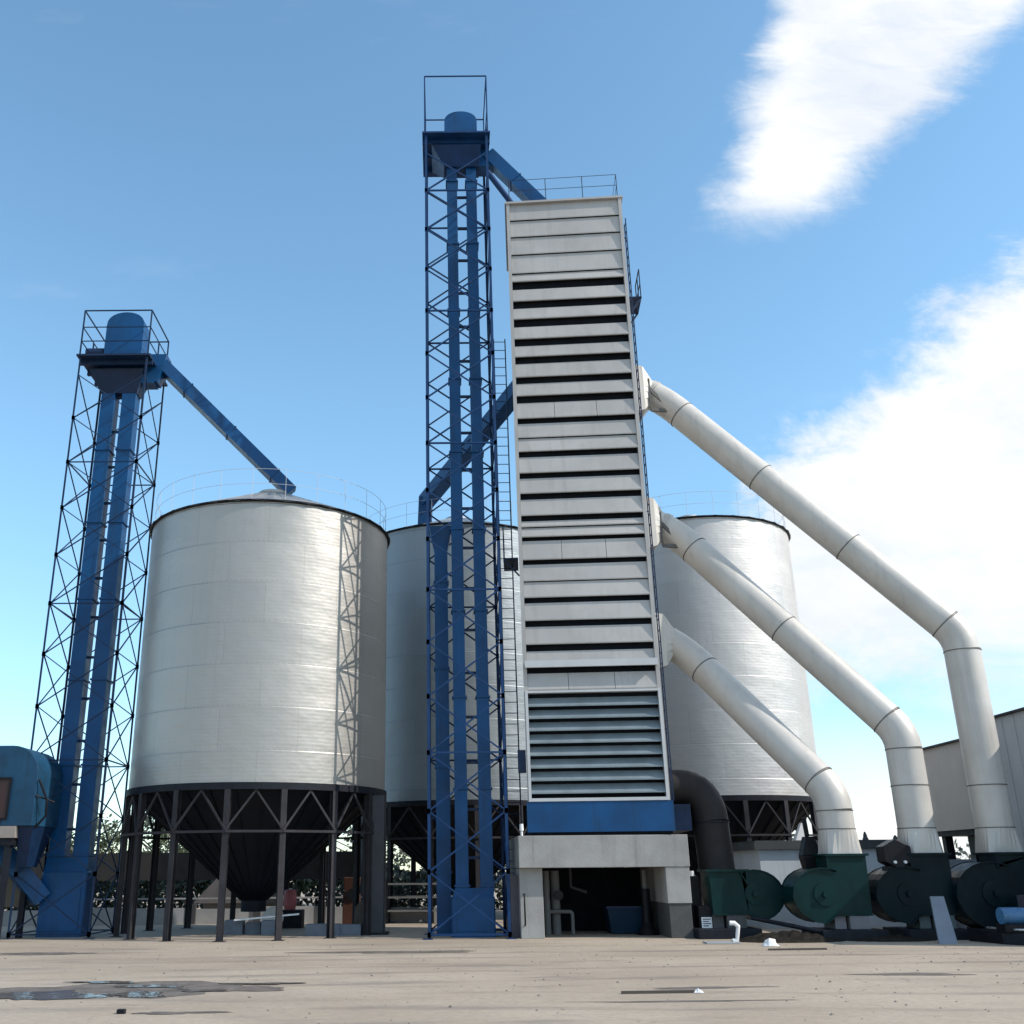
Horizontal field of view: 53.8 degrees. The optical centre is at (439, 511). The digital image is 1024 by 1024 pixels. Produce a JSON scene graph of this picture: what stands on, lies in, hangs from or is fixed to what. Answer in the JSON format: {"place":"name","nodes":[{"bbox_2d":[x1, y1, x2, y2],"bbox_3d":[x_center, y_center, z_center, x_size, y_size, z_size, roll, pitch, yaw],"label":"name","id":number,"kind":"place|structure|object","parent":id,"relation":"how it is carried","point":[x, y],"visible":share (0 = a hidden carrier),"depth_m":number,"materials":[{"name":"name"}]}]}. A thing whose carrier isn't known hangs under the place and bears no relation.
{"place":"outdoors","nodes":[
{"label":"outdoors","id":0,"kind":"place"},
{"bbox_2d":[194,879,299,908],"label":"shed","id":1,"kind":"structure","parent":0,"point":[211,890],"depth_m":33.80,"materials":[{"name":"grey metal"}]},
{"bbox_2d":[262,907,283,921],"bbox_3d":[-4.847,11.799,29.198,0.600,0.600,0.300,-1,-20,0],"label":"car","id":2,"kind":"object","parent":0,"point":[270,911],"visible":0.35,"depth_m":29.11,"materials":[{"name":"white paint"}]},
{"bbox_2d":[0,871,1023,1023],"bbox_3d":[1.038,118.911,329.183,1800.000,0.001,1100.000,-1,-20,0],"label":"ground","id":3,"kind":"structure","parent":0,"point":[430,992],"depth_m":15.63,"materials":[{"name":"concrete"}]},
{"bbox_2d":[0,746,61,937],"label":"grain cleaner","id":4,"kind":"object","parent":3,"relation":"on","point":[30,786],"visible":0.99,"depth_m":26.31,"materials":[{"name":"blue paint"}]},
{"bbox_2d":[0,952,87,954],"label":"mud patch","id":5,"kind":"object","parent":3,"relation":"on","point":[44,953],"visible":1,"depth_m":21.14,"materials":[{"name":"soil"}]},
{"bbox_2d":[44,813,120,853],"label":"tree","id":6,"kind":"object","parent":3,"relation":"on","point":[103,844],"visible":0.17,"depth_m":52.22,"materials":[{"name":"green plant"}]},
{"bbox_2d":[0,309,168,939],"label":"lattice tower","id":7,"kind":"structure","parent":3,"relation":"on","point":[98,361],"depth_m":29.83,"materials":[{"name":"blue metal"}]},
{"bbox_2d":[73,981,138,982],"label":"puddle","id":8,"kind":"object","parent":3,"relation":"on","point":[108,981],"visible":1,"depth_m":15.51,"materials":[{"name":"liquid"}]},
{"bbox_2d":[0,981,216,999],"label":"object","id":9,"kind":"object","parent":3,"relation":"on","point":[98,989],"visible":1,"depth_m":14.64,"materials":[{"name":"grey liquid"}]},
{"bbox_2d":[0,990,111,999],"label":"puddle","id":10,"kind":"object","parent":9,"relation":"on","point":[50,995],"visible":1,"depth_m":13.86,"materials":[{"name":"liquid"}]},
{"bbox_2d":[105,991,165,996],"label":"puddle","id":11,"kind":"object","parent":9,"relation":"on","point":[140,994],"visible":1,"depth_m":13.90,"materials":[{"name":"liquid"}]},
{"bbox_2d":[115,985,182,986],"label":"puddle","id":12,"kind":"object","parent":9,"relation":"on","point":[151,986],"visible":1,"depth_m":14.84,"materials":[{"name":"liquid"}]},
{"bbox_2d":[174,983,284,991],"bbox_3d":[-3.051,6.954,14.704,1.701,0.001,1.215,-1,-20,0],"label":"mud patch","id":13,"kind":"object","parent":9,"relation":"on","point":[211,986],"visible":1,"depth_m":14.62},
{"bbox_2d":[185,989,226,990],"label":"puddle","id":14,"kind":"object","parent":13,"relation":"on","point":[206,990],"visible":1,"depth_m":14.25,"materials":[{"name":"liquid"}]},
{"bbox_2d":[116,1009,125,1013],"bbox_3d":[-3.828,6.009,12.086,0.100,0.050,0.080,-1,-20,0],"label":"stone","id":15,"kind":"object","parent":3,"relation":"on","point":[120,1011],"visible":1,"depth_m":12.05,"materials":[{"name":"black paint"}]},
{"bbox_2d":[114,815,181,903],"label":"tree","id":16,"kind":"object","parent":3,"relation":"on","point":[146,823],"visible":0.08,"depth_m":54.47,"materials":[{"name":"green plant"}]},
{"bbox_2d":[35,312,295,936],"bbox_3d":[-7.977,2.510,30.255,6.961,18.900,1.164,1,-20,-5],"label":"bucket elevator","id":17,"kind":"object","parent":3,"relation":"on","point":[64,873],"visible":0.82,"depth_m":29.82,"materials":[{"name":"blue paint"}]},
{"bbox_2d":[152,829,202,904],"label":"tree","id":18,"kind":"object","parent":3,"relation":"on","point":[182,850],"visible":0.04,"depth_m":48.33,"materials":[{"name":"green plant"}]},
{"bbox_2d":[130,1011,226,1013],"bbox_3d":[-3.092,6.019,12.077,1.231,0.001,0.258,-1,-20,0],"label":"mud patch","id":19,"kind":"object","parent":3,"relation":"on","point":[164,1012],"visible":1,"depth_m":12.08,"materials":[{"name":"soil"}]},
{"bbox_2d":[0,851,360,910],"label":"enclosed conveyor","id":20,"kind":"object","parent":3,"relation":"on","point":[344,864],"visible":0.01,"depth_m":35.27,"materials":[{"name":"metal"}]},
{"bbox_2d":[2,895,452,925],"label":"boundary wall","id":21,"kind":"structure","parent":3,"relation":"on","point":[203,916],"depth_m":32.47,"materials":[{"name":"concrete"}]},
{"bbox_2d":[224,920,244,934],"bbox_3d":[-5.552,11.245,27.211,0.500,0.360,0.380,-1,-20,0],"label":"concrete block","id":22,"kind":"object","parent":3,"relation":"on","point":[232,927],"depth_m":27.04,"materials":[{"name":"grey concrete"}]},
{"bbox_2d":[109,468,389,941],"bbox_3d":[-5.222,5.527,29.893,7.493,12.927,7.493,-1,-20,0],"label":"grain silo","id":23,"kind":"object","parent":3,"relation":"on","point":[257,771],"visible":0.93,"depth_m":27.18,"materials":[{"name":"metal"}]},
{"bbox_2d":[245,922,260,933],"bbox_3d":[-5.042,11.306,27.304,0.420,0.300,0.400,-1,-20,0],"label":"concrete block","id":24,"kind":"object","parent":3,"relation":"on","point":[252,927],"depth_m":27.12,"materials":[{"name":"grey concrete"}]},
{"bbox_2d":[219,982,305,984],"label":"puddle","id":25,"kind":"object","parent":3,"relation":"on","point":[264,983],"visible":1,"depth_m":15.12,"materials":[{"name":"liquid"}]},
{"bbox_2d":[261,920,274,934],"bbox_3d":[-4.528,11.136,26.928,0.450,0.360,0.380,-1,-20,0],"label":"concrete block","id":26,"kind":"object","parent":3,"relation":"on","point":[267,927],"depth_m":26.75,"materials":[{"name":"grey concrete"}]},
{"bbox_2d":[234,913,298,920],"bbox_3d":[-4.655,10.917,27.070,1.729,0.170,0.160,3,-20,-9],"label":"plank","id":27,"kind":"object","parent":26,"relation":"on","point":[264,917],"visible":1,"depth_m":26.99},
{"bbox_2d":[282,909,304,927],"bbox_3d":[-4.469,12.197,30.117,0.750,0.499,0.700,-1,-20,0],"label":"crate","id":28,"kind":"object","parent":3,"relation":"on","point":[295,921],"visible":0.55,"depth_m":29.80,"materials":[{"name":"metal"}]},
{"bbox_2d":[283,888,296,909],"bbox_3d":[-4.498,11.657,30.256,0.400,0.610,0.400,-1,-20,0],"label":"drum","id":29,"kind":"object","parent":28,"relation":"on","point":[290,898],"visible":1,"depth_m":30.11,"materials":[{"name":"red plastic"}]},
{"bbox_2d":[290,879,318,905],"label":"tree","id":30,"kind":"object","parent":3,"relation":"on","point":[305,884],"visible":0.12,"depth_m":40.52,"materials":[{"name":"green plant"}]},
{"bbox_2d":[4,850,609,910],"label":"hedge","id":31,"kind":"object","parent":3,"relation":"on","point":[199,886],"visible":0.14,"depth_m":41.70,"materials":[{"name":"green plant"}]},
{"bbox_2d":[305,923,340,935],"bbox_3d":[-3.054,10.980,26.406,0.900,0.280,0.500,-1,-20,0],"label":"concrete block","id":32,"kind":"object","parent":3,"relation":"on","point":[317,929],"depth_m":26.18,"materials":[{"name":"grey concrete"}]},
{"bbox_2d":[340,924,361,935],"bbox_3d":[-2.354,11.008,26.473,0.600,0.260,0.450,-1,-20,0],"label":"concrete block","id":33,"kind":"object","parent":3,"relation":"on","point":[349,929],"depth_m":26.27,"materials":[{"name":"grey concrete"}]},
{"bbox_2d":[342,877,360,923],"bbox_3d":[-2.744,12.152,31.375,0.500,1.400,0.750,-1,-20,0],"label":"orange machine","id":34,"kind":"object","parent":3,"relation":"on","point":[347,903],"visible":0.47,"depth_m":31.06,"materials":[{"name":"brown paint"}]},
{"bbox_2d":[354,901,361,923],"bbox_3d":[-2.208,11.975,29.923,0.673,0.750,0.459,-1,-20,0],"label":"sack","id":35,"kind":"object","parent":3,"relation":"on","point":[358,915],"visible":0.24,"depth_m":29.78,"materials":[{"name":"fabric"}]},
{"bbox_2d":[337,826,410,867],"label":"tree","id":36,"kind":"object","parent":3,"relation":"on","point":[402,859],"visible":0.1,"depth_m":49.58,"materials":[{"name":"green plant"}]},
{"bbox_2d":[361,795,388,934],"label":"steel column","id":37,"kind":"structure","parent":3,"relation":"on","point":[378,880],"depth_m":26.99,"materials":[{"name":"grey metal"}]},
{"bbox_2d":[290,950,468,952],"bbox_3d":[-1.221,9.090,20.740,4.008,0.001,0.656,-1,-20,0],"label":"mud patch","id":38,"kind":"object","parent":3,"relation":"on","point":[452,951],"visible":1,"depth_m":20.78,"materials":[{"name":"soil"}]},
{"bbox_2d":[386,880,436,923],"bbox_3d":[-0.746,12.473,32.178,1.910,1.300,0.610,-1,-20,0],"label":"railing","id":39,"kind":"object","parent":3,"relation":"on","point":[401,910],"visible":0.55,"depth_m":31.99,"materials":[{"name":"metal"}]},
{"bbox_2d":[351,498,527,923],"bbox_3d":[0.783,7.276,37.744,8.017,14.801,8.017,-1,-20,0],"label":"grain silo","id":40,"kind":"object","parent":3,"relation":"on","point":[406,735],"visible":0.38,"depth_m":34.49,"materials":[{"name":"metal"}]},
{"bbox_2d":[429,526,451,933],"bbox_3d":[0.080,5.735,27.882,0.660,11.100,0.580,-1,-20,0],"label":"down pipe","id":41,"kind":"object","parent":3,"relation":"on","point":[441,539],"visible":0.84,"depth_m":27.58,"materials":[{"name":"blue metal"}]},
{"bbox_2d":[422,75,516,939],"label":"lattice tower","id":42,"kind":"structure","parent":3,"relation":"on","point":[430,138],"depth_m":28.90,"materials":[{"name":"blue metal"}]},
{"bbox_2d":[432,111,546,937],"bbox_3d":[1.724,-1.318,29.655,4.221,25.550,1.400,-1,-20,0],"label":"bucket elevator","id":43,"kind":"object","parent":3,"relation":"on","point":[468,919],"visible":0.75,"depth_m":28.89,"materials":[{"name":"blue paint"}]},
{"bbox_2d":[43,839,970,892],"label":"hedge","id":44,"kind":"object","parent":3,"relation":"on","point":[960,850],"depth_m":85.25,"materials":[{"name":"green plant"}]},
{"bbox_2d":[505,875,519,937],"bbox_3d":[1.889,10.268,26.273,0.198,1.450,2.600,-1,-20,0],"label":"switch cabinet","id":45,"kind":"object","parent":3,"relation":"on","point":[514,906],"visible":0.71,"depth_m":25.07,"materials":[{"name":"metal"}]},
{"bbox_2d":[542,868,586,934],"bbox_3d":[3.303,10.075,26.014,1.179,1.617,0.507,-11,-22,28],"label":"pipe manifold","id":46,"kind":"object","parent":3,"relation":"on","point":[555,911],"visible":0.98,"depth_m":26.02,"materials":[{"name":"metal"}]},
{"bbox_2d":[509,834,693,938],"bbox_3d":[4.066,9.796,26.381,4.200,2.375,3.940,-1,-20,0],"label":"concrete portal","id":47,"kind":"object","parent":3,"relation":"on","point":[663,861],"visible":0.91,"depth_m":24.85,"materials":[{"name":"grey concrete"}]},
{"bbox_2d":[502,174,691,835],"bbox_3d":[4.178,-0.681,30.099,4.640,19.804,3.920,-2,-20,4],"label":"grain dryer","id":48,"kind":"object","parent":47,"relation":"on","point":[593,755],"visible":1,"depth_m":27.79,"materials":[{"name":"white metal"}]},
{"bbox_2d":[418,380,513,524],"bbox_3d":[1.031,-1.940,35.451,0.742,3.609,6.799,11,-23,-30],"label":"overflow spout","id":49,"kind":"object","parent":48,"relation":"attached to","point":[440,489],"visible":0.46,"depth_m":35.63,"materials":[{"name":"blue paint"}]},
{"bbox_2d":[494,339,521,868],"bbox_3d":[1.974,2.740,29.059,0.395,17.500,0.035,-1,-20,0],"label":"ladder","id":50,"kind":"object","parent":48,"relation":"attached to","point":[510,520],"visible":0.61,"depth_m":29.26,"materials":[{"name":"blue metal"}]},
{"bbox_2d":[601,905,642,932],"bbox_3d":[4.818,10.651,26.286,1.010,0.650,0.960,-1,-20,0],"label":"blue bin","id":51,"kind":"object","parent":3,"relation":"on","point":[623,918],"visible":0.86,"depth_m":25.92,"materials":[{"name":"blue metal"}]},
{"bbox_2d":[637,870,658,935],"bbox_3d":[5.287,9.990,25.724,0.560,1.550,0.560,-1,-20,0],"label":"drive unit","id":52,"kind":"object","parent":3,"relation":"on","point":[648,928],"visible":1,"depth_m":25.57,"materials":[{"name":"black paint"}]},
{"bbox_2d":[621,990,694,993],"bbox_3d":[2.957,6.490,13.581,1.002,0.035,0.050,1,-20,-3],"label":"batten","id":53,"kind":"object","parent":3,"relation":"on","point":[657,991],"visible":1,"depth_m":13.56,"materials":[{"name":"wood"}]},
{"bbox_2d":[602,999,794,1002],"bbox_3d":[3.079,6.205,12.740,3.075,0.001,0.173,-1,-20,0],"label":"mud patch","id":54,"kind":"object","parent":3,"relation":"on","point":[683,1001],"visible":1,"depth_m":12.75,"materials":[{"name":"soil"}]},
{"bbox_2d":[659,986,779,988],"bbox_3d":[3.900,6.710,14.175,1.835,0.001,0.291,2,-20,-6],"label":"mud patch","id":55,"kind":"object","parent":3,"relation":"on","point":[708,987],"visible":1,"depth_m":14.18,"materials":[{"name":"soil"}]},
{"bbox_2d":[703,941,740,943],"bbox_3d":[6.309,9.622,22.455,0.750,0.026,0.400,-1,-20,0],"label":"sheet offcut","id":56,"kind":"object","parent":3,"relation":"on","point":[718,942],"visible":0.93,"depth_m":22.27,"materials":[{"name":"grey metal"}]},
{"bbox_2d":[729,921,739,941],"bbox_3d":[6.614,9.380,22.434,0.225,0.464,0.100,-1,-20,0],"label":"bent pipe","id":57,"kind":"object","parent":56,"relation":"on","point":[737,926],"visible":1,"depth_m":22.41,"materials":[{"name":"white plastic"}]},
{"bbox_2d":[650,491,817,904],"bbox_3d":[9.923,7.152,37.335,7.500,14.611,7.500,-1,-20,0],"label":"grain silo","id":58,"kind":"object","parent":3,"relation":"on","point":[765,796],"visible":0.4,"depth_m":34.41,"materials":[{"name":"metal"}]},
{"bbox_2d":[693,869,783,938],"bbox_3d":[7.268,9.587,24.641,2.288,1.550,1.500,-1,-20,0],"label":"centrifugal fan","id":59,"kind":"object","parent":3,"relation":"on","point":[739,896],"visible":0.93,"depth_m":24.41},
{"bbox_2d":[689,871,712,927],"bbox_3d":[6.445,9.689,24.862,0.520,1.520,0.819,-1,-20,0],"label":"control cabinet","id":60,"kind":"object","parent":59,"relation":"on","point":[701,916],"visible":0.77,"depth_m":24.74,"materials":[{"name":"grey metal"}]},
{"bbox_2d":[668,770,734,872],"bbox_3d":[6.758,8.057,26.252,1.576,2.599,1.214,-1,-20,0],"label":"elbow duct","id":61,"kind":"object","parent":59,"relation":"on","point":[700,794],"visible":0.8,"depth_m":25.90,"materials":[{"name":"black metal"}]},
{"bbox_2d":[762,938,778,945],"bbox_3d":[7.083,9.213,21.523,0.364,0.154,0.257,-1,-20,0],"label":"scrap cloth","id":62,"kind":"object","parent":3,"relation":"on","point":[769,942],"visible":1,"depth_m":21.46,"materials":[{"name":"white fabric"}]},
{"bbox_2d":[731,930,842,942],"bbox_3d":[7.985,9.718,23.053,2.600,0.234,1.500,-1,-20,0],"label":"soil heap","id":63,"kind":"object","parent":3,"relation":"on","point":[792,936],"visible":0.88,"depth_m":22.68,"materials":[{"name":"brown soil"}]},
{"bbox_2d":[751,916,821,933],"bbox_3d":[8.185,9.686,23.541,1.796,0.389,0.100,-15,-24,36],"label":"loose pipe","id":64,"kind":"object","parent":63,"relation":"on","point":[788,925],"visible":1,"depth_m":23.53,"materials":[{"name":"metal"}]},
{"bbox_2d":[768,948,826,950],"bbox_3d":[7.278,8.884,20.411,1.202,0.035,0.050,0,-20,-3],"label":"batten","id":65,"kind":"object","parent":3,"relation":"on","point":[771,949],"visible":1,"depth_m":20.39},
{"bbox_2d":[732,832,905,927],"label":"outbuilding","id":66,"kind":"structure","parent":3,"relation":"on","point":[779,860],"depth_m":28.33,"materials":[{"name":"white metal"}]},
{"bbox_2d":[780,853,888,940],"bbox_3d":[9.267,9.112,23.848,1.945,1.880,1.500,-1,-20,0],"label":"centrifugal fan","id":67,"kind":"object","parent":3,"relation":"on","point":[831,892],"visible":0.95,"depth_m":23.62},
{"bbox_2d":[655,613,861,853],"bbox_3d":[7.970,5.684,26.741,5.468,6.540,1.453,-14,-23,32],"label":"exhaust duct","id":68,"kind":"object","parent":67,"relation":"on","point":[809,771],"visible":0.98,"depth_m":25.78,"materials":[{"name":"white metal"}]},
{"bbox_2d":[799,817,818,867],"bbox_3d":[9.167,8.330,24.813,0.481,1.502,0.503,-1,-20,0],"label":"damper actuator","id":69,"kind":"object","parent":68,"relation":"attached to","point":[808,849],"visible":0.66,"depth_m":24.73,"materials":[{"name":"black paint"}]},
{"bbox_2d":[848,934,935,941],"bbox_3d":[10.285,9.745,23.036,2.200,0.134,1.400,-1,-20,0],"label":"soil heap","id":70,"kind":"object","parent":3,"relation":"on","point":[896,938],"visible":0.64,"depth_m":22.63,"materials":[{"name":"brown soil"}]},
{"bbox_2d":[855,973,976,974],"bbox_3d":[7.318,7.211,15.677,1.978,0.001,0.446,-1,-20,0],"label":"mud patch","id":71,"kind":"object","parent":3,"relation":"on","point":[914,974],"visible":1,"depth_m":15.64,"materials":[{"name":"soil"}]},
{"bbox_2d":[868,853,968,939],"bbox_3d":[11.190,9.062,23.754,1.960,1.880,1.500,-1,-20,0],"label":"centrifugal fan","id":72,"kind":"object","parent":3,"relation":"on","point":[903,894],"visible":0.8,"depth_m":23.54},
{"bbox_2d":[646,497,943,852],"bbox_3d":[8.887,3.994,27.234,7.064,10.040,1.352,-9,-21,23],"label":"exhaust duct","id":73,"kind":"object","parent":72,"relation":"on","point":[886,720],"visible":0.98,"depth_m":26.05,"materials":[{"name":"white metal"}]},
{"bbox_2d":[876,839,910,870],"bbox_3d":[10.852,8.223,23.948,0.658,0.796,0.500,-1,-20,0],"label":"gearbox","id":74,"kind":"object","parent":72,"relation":"on","point":[891,853],"visible":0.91,"depth_m":23.81,"materials":[{"name":"black paint"}]},
{"bbox_2d":[929,896,957,943],"bbox_3d":[10.998,8.938,22.015,0.400,0.950,0.340,-1,-20,0],"label":"board","id":75,"kind":"object","parent":3,"relation":"on","point":[945,932],"visible":1,"depth_m":21.97,"materials":[{"name":"grey metal"}]},
{"bbox_2d":[950,852,1023,928],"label":"centrifugal fan","id":76,"kind":"object","parent":3,"relation":"on","point":[986,885],"visible":0.73,"depth_m":23.39},
{"bbox_2d":[635,365,1023,852],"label":"exhaust duct","id":77,"kind":"object","parent":76,"relation":"on","point":[948,628],"visible":0.98,"depth_m":26.51,"materials":[{"name":"white metal"}]},
{"bbox_2d":[967,895,1023,945],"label":"machine skid","id":78,"kind":"object","parent":3,"relation":"on","point":[989,934],"visible":0.77,"depth_m":21.76,"materials":[{"name":"black paint"}]},
{"bbox_2d":[995,907,1023,931],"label":"electric motor","id":79,"kind":"object","parent":78,"relation":"on","point":[1009,919],"visible":1,"depth_m":21.46,"materials":[{"name":"blue paint"}]},
{"bbox_2d":[994,707,1023,848],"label":"grey building","id":80,"kind":"structure","parent":3,"relation":"on","point":[1010,728],"depth_m":26.73,"materials":[{"name":"metal"}]},
{"bbox_2d":[0,0,1023,870],"label":"sky","id":81,"kind":"structure","parent":0,"point":[823,200],"materials":[{"name":"blue"}]},
{"bbox_2d":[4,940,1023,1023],"bbox_3d":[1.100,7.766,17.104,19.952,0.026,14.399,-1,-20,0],"label":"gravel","id":82,"kind":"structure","parent":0,"point":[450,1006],"depth_m":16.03,"materials":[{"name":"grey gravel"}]},
{"bbox_2d":[519,824,523,835],"bbox_3d":[2.049,7.933,25.065,0.110,0.284,0.110,-1,-20,0],"label":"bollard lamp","id":83,"kind":"object","parent":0,"point":[521,828],"visible":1,"depth_m":25.04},
{"bbox_2d":[793,823,804,839],"bbox_3d":[10.330,9.154,28.766,0.400,0.478,0.300,-1,-20,0],"label":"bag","id":84,"kind":"object","parent":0,"point":[799,834],"visible":0.43,"depth_m":28.67,"materials":[{"name":"white plastic"}]},
{"bbox_2d":[923,739,975,858],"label":"raised building","id":85,"kind":"structure","parent":0,"point":[949,795],"depth_m":31.47,"materials":[{"name":"metal"}]},
{"bbox_2d":[949,859,976,927],"bbox_3d":[14.392,10.437,27.500,0.700,1.750,0.500,-1,-20,0],"label":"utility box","id":86,"kind":"object","parent":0,"point":[952,862],"visible":0.21,"depth_m":27.54,"materials":[{"name":"grey metal"}]}
]}

